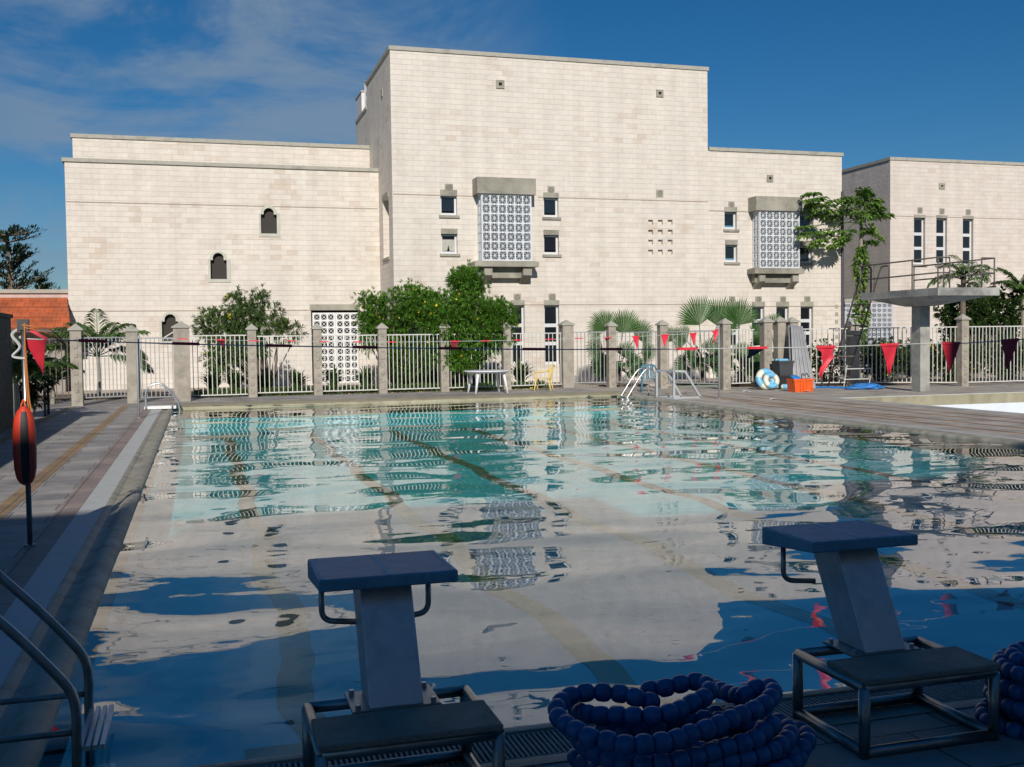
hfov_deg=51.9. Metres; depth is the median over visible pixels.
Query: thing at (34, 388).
dark shrub
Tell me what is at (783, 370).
storage tub
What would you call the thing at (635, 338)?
pennant line
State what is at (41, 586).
white strip
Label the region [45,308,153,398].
palm tree
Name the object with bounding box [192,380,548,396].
groundcover
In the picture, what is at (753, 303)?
window
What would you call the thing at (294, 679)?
lane marking
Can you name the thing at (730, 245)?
window
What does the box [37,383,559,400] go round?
planting bed
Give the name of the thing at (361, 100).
water tank
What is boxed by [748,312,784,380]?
fan palm
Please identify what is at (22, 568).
paving strip
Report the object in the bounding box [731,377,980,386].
planting bed
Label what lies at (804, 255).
window
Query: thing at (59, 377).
palm tree
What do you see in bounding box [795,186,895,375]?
papaya tree
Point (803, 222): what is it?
window
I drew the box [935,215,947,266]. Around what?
window
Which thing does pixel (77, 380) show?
metal fence
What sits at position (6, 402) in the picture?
stone wall
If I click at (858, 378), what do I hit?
step frame
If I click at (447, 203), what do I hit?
window
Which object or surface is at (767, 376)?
swim ring
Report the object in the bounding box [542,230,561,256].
window
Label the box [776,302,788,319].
window
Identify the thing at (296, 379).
strap leaf plant
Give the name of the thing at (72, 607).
pool edge
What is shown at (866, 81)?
sky
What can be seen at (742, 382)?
gate
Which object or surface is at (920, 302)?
diving platform
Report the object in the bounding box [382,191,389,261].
window
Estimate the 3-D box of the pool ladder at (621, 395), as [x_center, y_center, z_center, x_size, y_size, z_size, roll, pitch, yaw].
[3.726,0.203,31.293,1.008,1.329,0.544,-1,2,-17]
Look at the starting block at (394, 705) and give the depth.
4.04 m
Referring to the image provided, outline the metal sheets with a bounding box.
[788,325,815,387]
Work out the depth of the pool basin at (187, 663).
9.66 m
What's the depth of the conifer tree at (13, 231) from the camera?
52.58 m
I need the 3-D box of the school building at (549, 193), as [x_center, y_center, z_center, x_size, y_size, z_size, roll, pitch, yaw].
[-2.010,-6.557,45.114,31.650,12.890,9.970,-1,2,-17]
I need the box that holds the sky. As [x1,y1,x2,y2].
[0,0,1023,386]
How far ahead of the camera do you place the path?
40.18 m
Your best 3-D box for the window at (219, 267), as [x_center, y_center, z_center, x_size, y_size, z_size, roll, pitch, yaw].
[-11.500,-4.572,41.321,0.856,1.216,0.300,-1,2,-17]
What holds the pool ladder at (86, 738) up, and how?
attached to the pool deck at (58, 435)
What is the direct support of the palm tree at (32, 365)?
on the pool deck at (58, 435)
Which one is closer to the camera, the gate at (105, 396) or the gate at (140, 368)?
the gate at (105, 396)
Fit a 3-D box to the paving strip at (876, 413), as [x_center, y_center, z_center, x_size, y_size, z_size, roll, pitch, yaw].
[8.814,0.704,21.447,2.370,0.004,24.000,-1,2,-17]
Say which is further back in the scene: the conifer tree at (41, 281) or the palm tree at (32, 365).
the conifer tree at (41, 281)
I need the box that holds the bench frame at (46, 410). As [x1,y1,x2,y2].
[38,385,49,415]
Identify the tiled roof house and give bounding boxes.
[0,289,70,391]
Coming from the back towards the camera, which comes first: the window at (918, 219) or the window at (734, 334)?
the window at (918, 219)
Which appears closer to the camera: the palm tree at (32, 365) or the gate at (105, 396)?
the palm tree at (32, 365)
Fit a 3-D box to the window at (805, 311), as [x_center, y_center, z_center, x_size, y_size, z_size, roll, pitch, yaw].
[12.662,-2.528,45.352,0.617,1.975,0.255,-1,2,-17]
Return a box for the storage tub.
[771,361,794,388]
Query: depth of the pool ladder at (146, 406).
27.53 m
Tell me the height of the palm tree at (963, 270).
4.762 m
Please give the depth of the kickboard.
32.41 m
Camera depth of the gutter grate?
4.53 m
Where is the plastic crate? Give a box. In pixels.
[786,378,813,391]
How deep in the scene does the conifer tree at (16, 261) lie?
48.96 m
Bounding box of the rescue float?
[13,399,36,484]
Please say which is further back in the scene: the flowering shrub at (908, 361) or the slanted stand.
the flowering shrub at (908, 361)
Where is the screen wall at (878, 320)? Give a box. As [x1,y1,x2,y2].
[844,299,892,372]
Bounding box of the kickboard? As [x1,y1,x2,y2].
[791,375,800,378]
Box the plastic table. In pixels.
[463,370,510,393]
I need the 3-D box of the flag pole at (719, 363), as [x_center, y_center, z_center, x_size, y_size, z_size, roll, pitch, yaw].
[5.756,-0.602,29.258,0.106,2.050,0.106,-1,2,-17]
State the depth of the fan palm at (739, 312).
38.04 m
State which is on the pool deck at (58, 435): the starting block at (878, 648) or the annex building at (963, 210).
the starting block at (878, 648)
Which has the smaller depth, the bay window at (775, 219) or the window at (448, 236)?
the window at (448, 236)
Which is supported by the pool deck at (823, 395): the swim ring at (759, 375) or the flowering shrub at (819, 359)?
the swim ring at (759, 375)
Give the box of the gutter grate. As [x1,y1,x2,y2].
[254,679,984,766]
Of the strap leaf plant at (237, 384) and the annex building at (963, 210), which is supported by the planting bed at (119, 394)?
the strap leaf plant at (237, 384)
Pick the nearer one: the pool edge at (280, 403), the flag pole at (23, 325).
the flag pole at (23, 325)
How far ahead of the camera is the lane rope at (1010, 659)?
4.51 m
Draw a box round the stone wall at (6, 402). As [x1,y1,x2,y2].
[0,313,13,432]
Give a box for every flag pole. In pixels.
[11,319,66,546]
[135,332,140,417]
[717,325,720,398]
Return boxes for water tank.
[355,80,366,118]
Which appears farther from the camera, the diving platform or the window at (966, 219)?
the window at (966, 219)
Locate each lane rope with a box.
[547,672,816,766]
[974,641,1023,739]
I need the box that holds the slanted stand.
[655,370,700,398]
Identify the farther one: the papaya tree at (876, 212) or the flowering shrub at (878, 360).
the papaya tree at (876, 212)
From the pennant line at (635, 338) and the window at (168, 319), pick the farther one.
the window at (168, 319)
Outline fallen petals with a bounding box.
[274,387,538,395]
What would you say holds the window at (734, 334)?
in the school building at (549, 193)
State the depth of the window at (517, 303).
41.75 m
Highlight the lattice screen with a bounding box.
[310,304,359,384]
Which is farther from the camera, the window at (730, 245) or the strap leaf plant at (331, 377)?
the window at (730, 245)
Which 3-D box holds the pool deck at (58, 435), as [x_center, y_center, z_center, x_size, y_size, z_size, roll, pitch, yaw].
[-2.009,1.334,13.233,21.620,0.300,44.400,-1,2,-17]
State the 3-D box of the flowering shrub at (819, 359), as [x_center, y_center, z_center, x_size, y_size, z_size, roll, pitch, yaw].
[11.110,-0.763,37.297,1.756,1.737,1.396,-1,2,-17]
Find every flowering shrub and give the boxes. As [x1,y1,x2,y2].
[808,338,845,383]
[860,335,909,381]
[894,337,942,381]
[930,336,985,381]
[980,331,1023,380]
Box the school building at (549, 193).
[61,45,843,390]
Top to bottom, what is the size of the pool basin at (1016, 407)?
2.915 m
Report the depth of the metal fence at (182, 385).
34.51 m
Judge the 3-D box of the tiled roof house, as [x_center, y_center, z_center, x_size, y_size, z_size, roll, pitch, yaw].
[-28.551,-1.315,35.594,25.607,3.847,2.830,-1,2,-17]
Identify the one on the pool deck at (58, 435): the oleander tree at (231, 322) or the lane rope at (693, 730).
the lane rope at (693, 730)
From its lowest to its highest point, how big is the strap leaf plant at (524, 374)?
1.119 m
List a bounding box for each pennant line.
[16,323,1023,376]
[141,329,718,348]
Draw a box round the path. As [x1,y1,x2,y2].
[39,369,1023,394]
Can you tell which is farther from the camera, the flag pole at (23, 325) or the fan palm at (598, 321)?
the fan palm at (598, 321)
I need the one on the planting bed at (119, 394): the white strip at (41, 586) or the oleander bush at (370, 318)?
the oleander bush at (370, 318)
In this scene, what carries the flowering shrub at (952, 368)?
on the planting bed at (816, 384)
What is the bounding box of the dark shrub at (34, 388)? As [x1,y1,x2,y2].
[11,330,59,415]
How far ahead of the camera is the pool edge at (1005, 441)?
20.20 m
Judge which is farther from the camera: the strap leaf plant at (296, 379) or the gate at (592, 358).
the gate at (592, 358)
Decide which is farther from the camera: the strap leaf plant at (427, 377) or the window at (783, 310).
the window at (783, 310)
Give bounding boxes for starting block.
[302,550,504,766]
[762,520,1000,759]
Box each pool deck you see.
[0,387,1023,766]
[574,382,1023,438]
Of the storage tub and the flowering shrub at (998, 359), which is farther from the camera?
the flowering shrub at (998, 359)
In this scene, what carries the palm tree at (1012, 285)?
on the path
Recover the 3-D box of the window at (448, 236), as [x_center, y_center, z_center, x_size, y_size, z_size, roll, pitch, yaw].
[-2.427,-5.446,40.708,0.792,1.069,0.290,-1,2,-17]
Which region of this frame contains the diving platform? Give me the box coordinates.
[827,256,999,391]
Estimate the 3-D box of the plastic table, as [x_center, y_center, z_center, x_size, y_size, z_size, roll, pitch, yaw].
[-0.795,-0.059,34.217,1.560,0.742,1.560,-1,2,-17]
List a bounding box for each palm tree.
[12,342,78,416]
[29,352,86,403]
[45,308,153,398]
[927,255,1000,314]
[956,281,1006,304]
[990,267,1023,376]
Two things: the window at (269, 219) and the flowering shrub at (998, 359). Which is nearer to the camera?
the flowering shrub at (998, 359)
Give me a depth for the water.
16.52 m
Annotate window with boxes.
[159,312,180,342]
[208,251,230,281]
[259,206,279,236]
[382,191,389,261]
[439,189,459,217]
[440,228,459,256]
[470,177,538,283]
[510,300,524,363]
[542,192,560,219]
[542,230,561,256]
[544,300,558,363]
[723,207,739,231]
[724,240,739,264]
[727,302,738,347]
[747,196,803,288]
[752,302,764,346]
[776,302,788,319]
[800,209,812,231]
[800,241,814,265]
[801,302,813,346]
[913,215,927,266]
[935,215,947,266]
[962,216,973,267]
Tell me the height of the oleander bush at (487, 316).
4.679 m
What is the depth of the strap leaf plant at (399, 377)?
36.30 m
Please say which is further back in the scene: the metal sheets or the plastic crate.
the metal sheets
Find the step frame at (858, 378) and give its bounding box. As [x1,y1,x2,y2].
[843,366,871,386]
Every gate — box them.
[82,337,126,397]
[138,332,174,397]
[574,331,605,382]
[731,329,754,383]
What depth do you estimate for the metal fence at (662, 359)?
35.54 m
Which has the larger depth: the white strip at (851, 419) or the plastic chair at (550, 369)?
the plastic chair at (550, 369)
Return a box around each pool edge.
[0,409,172,766]
[162,391,631,409]
[190,686,983,766]
[623,395,1023,460]
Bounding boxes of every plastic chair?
[533,364,554,390]
[639,364,658,391]
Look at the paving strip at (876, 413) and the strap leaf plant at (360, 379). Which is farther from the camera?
the strap leaf plant at (360, 379)
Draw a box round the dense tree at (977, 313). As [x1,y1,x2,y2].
[933,285,1023,377]
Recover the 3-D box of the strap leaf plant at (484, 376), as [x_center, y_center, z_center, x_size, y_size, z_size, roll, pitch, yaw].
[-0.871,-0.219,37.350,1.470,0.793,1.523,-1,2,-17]
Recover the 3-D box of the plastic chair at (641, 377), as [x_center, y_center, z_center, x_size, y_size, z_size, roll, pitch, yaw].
[4.376,-0.178,33.616,0.612,0.891,0.675,-1,2,3]
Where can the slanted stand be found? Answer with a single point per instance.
(674, 387)
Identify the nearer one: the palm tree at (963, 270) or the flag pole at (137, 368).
the flag pole at (137, 368)
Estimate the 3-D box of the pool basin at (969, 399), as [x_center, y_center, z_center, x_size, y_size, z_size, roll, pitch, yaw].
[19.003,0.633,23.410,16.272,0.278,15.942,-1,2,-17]
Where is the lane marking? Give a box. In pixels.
[226,431,1023,759]
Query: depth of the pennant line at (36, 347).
10.71 m
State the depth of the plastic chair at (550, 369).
34.76 m
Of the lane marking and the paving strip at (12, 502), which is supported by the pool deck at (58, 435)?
the paving strip at (12, 502)
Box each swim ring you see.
[756,368,773,389]
[763,372,779,388]
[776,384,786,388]
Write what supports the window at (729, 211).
in the school building at (549, 193)
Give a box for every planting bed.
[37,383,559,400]
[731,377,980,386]
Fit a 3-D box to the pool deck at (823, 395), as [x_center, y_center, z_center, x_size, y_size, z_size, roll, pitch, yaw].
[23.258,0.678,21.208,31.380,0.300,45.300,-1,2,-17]
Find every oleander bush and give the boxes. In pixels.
[350,277,483,387]
[393,259,520,386]
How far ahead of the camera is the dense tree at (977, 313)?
41.21 m
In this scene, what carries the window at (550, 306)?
in the school building at (549, 193)
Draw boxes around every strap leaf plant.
[191,368,233,390]
[218,366,261,388]
[247,370,279,389]
[280,370,309,387]
[322,364,360,386]
[347,365,377,386]
[387,370,410,384]
[406,368,436,385]
[479,368,498,387]
[501,358,537,381]
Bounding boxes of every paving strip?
[0,405,129,520]
[0,409,151,616]
[667,393,1023,433]
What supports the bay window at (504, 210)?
in the school building at (549, 193)
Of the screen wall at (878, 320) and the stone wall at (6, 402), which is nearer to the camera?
the stone wall at (6, 402)
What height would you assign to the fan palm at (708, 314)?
3.302 m
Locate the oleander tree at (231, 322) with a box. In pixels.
[189,283,308,388]
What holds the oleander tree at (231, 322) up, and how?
on the planting bed at (119, 394)
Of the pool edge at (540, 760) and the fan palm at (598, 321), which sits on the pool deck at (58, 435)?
the pool edge at (540, 760)
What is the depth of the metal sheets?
34.56 m
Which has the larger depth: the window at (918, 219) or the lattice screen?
the window at (918, 219)
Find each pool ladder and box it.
[0,570,115,766]
[144,382,179,410]
[618,368,654,397]
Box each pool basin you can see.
[39,407,1023,766]
[847,392,1023,404]
[931,402,1023,412]
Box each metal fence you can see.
[11,323,139,405]
[171,320,574,401]
[604,318,732,389]
[758,314,1023,385]
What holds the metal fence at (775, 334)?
on the pool deck at (823, 395)
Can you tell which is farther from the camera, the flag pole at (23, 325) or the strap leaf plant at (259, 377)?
the strap leaf plant at (259, 377)
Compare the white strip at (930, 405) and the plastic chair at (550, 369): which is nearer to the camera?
the white strip at (930, 405)
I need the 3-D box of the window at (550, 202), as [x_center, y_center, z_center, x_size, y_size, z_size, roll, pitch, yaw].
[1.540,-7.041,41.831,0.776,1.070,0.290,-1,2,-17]
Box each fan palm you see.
[585,308,656,384]
[668,295,740,382]
[714,296,760,382]
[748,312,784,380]
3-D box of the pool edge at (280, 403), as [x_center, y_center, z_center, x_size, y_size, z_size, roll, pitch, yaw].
[-3.007,0.604,30.408,13.500,0.375,1.220,-1,2,-17]
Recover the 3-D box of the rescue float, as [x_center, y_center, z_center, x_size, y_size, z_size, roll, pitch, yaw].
[-4.081,0.491,8.809,0.186,0.721,0.151,-1,2,-17]
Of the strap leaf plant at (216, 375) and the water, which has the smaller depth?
the water
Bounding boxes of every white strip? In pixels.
[0,409,160,686]
[632,394,1023,439]
[834,391,1023,414]
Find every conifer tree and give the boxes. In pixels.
[0,223,46,288]
[0,239,55,288]
[22,275,59,288]
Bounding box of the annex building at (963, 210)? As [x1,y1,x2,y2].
[842,157,1023,368]

